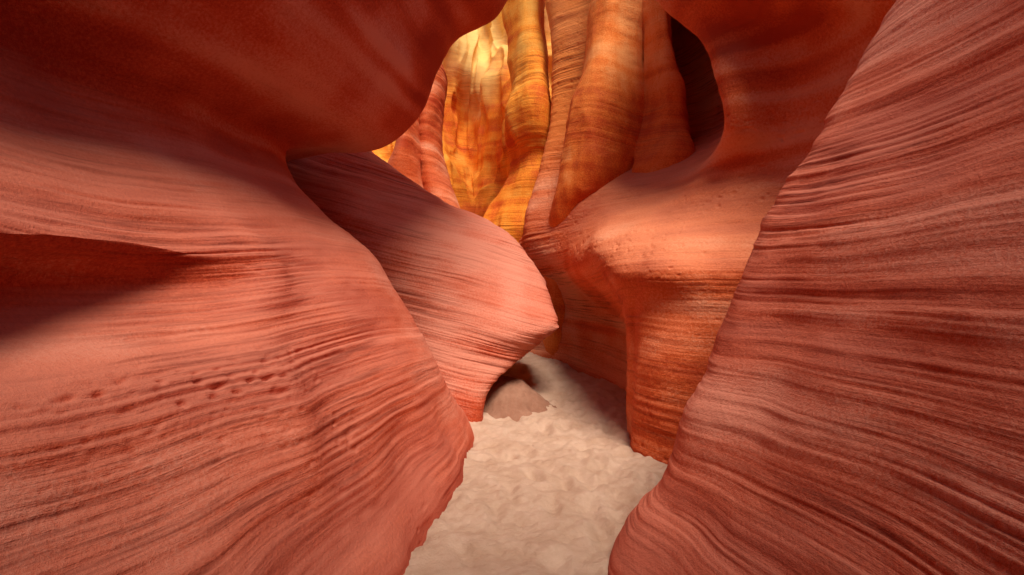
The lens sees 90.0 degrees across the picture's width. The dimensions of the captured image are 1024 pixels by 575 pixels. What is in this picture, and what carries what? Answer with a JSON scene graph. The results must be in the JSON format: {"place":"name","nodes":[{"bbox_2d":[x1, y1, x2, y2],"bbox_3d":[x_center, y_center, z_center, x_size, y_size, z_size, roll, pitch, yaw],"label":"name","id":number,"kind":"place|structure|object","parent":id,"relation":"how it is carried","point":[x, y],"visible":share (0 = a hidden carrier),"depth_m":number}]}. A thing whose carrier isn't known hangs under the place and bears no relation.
{"place":"outdoors","nodes":[
{"label":"outdoors","id":0,"kind":"place"},
{"bbox_2d":[403,352,666,574],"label":"sand ground","id":1,"kind":"structure","parent":0,"point":[568,483],"depth_m":3.88},
{"bbox_2d":[0,0,506,574],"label":"sandstone canyon wall","id":2,"kind":"structure","parent":1,"relation":"on","point":[216,356],"depth_m":2.77},
{"bbox_2d":[387,117,423,187],"bbox_3d":[-1.830,-0.786,8.848,1.210,5.772,1.347,0,0,43],"label":"sandstone fin","id":3,"kind":"object","parent":1,"relation":"on","point":[405,158],"visible":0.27,"depth_m":8.43},
{"bbox_2d":[286,151,558,421],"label":"sandstone rock spur","id":4,"kind":"structure","parent":1,"relation":"on","point":[470,288],"depth_m":5.99},
{"bbox_2d":[419,64,459,208],"bbox_3d":[-1.235,-1.108,9.584,1.570,6.416,1.283,0,0,38],"label":"sandstone fin","id":5,"kind":"object","parent":1,"relation":"on","point":[435,177],"visible":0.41,"depth_m":9.19},
{"bbox_2d":[372,8,551,216],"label":"sandstone back cliff","id":6,"kind":"structure","parent":1,"relation":"on","point":[479,91],"depth_m":12.52},
{"bbox_2d":[483,0,550,242],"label":"sandstone fin","id":7,"kind":"object","parent":1,"relation":"on","point":[527,114],"visible":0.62,"depth_m":8.75},
{"bbox_2d":[483,375,556,421],"bbox_3d":[-0.050,1.303,6.100,1.280,0.445,1.320,0,0,0],"label":"sand mound","id":8,"kind":"object","parent":1,"relation":"on","point":[514,399],"visible":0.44,"depth_m":5.85},
{"bbox_2d":[543,0,644,355],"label":"sandstone fin","id":9,"kind":"object","parent":1,"relation":"on","point":[604,118],"visible":0.58,"depth_m":7.08},
{"bbox_2d":[519,0,895,464],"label":"sandstone alcove wall","id":10,"kind":"structure","parent":1,"relation":"on","point":[644,271],"depth_m":4.75},
{"bbox_2d":[632,0,694,172],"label":"sandstone fin","id":11,"kind":"object","parent":10,"relation":"attached to","point":[664,140],"visible":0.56,"depth_m":6.86},
{"bbox_2d":[607,0,1023,574],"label":"canyon wall","id":12,"kind":"structure","parent":1,"relation":"on","point":[854,405],"depth_m":2.15}
]}

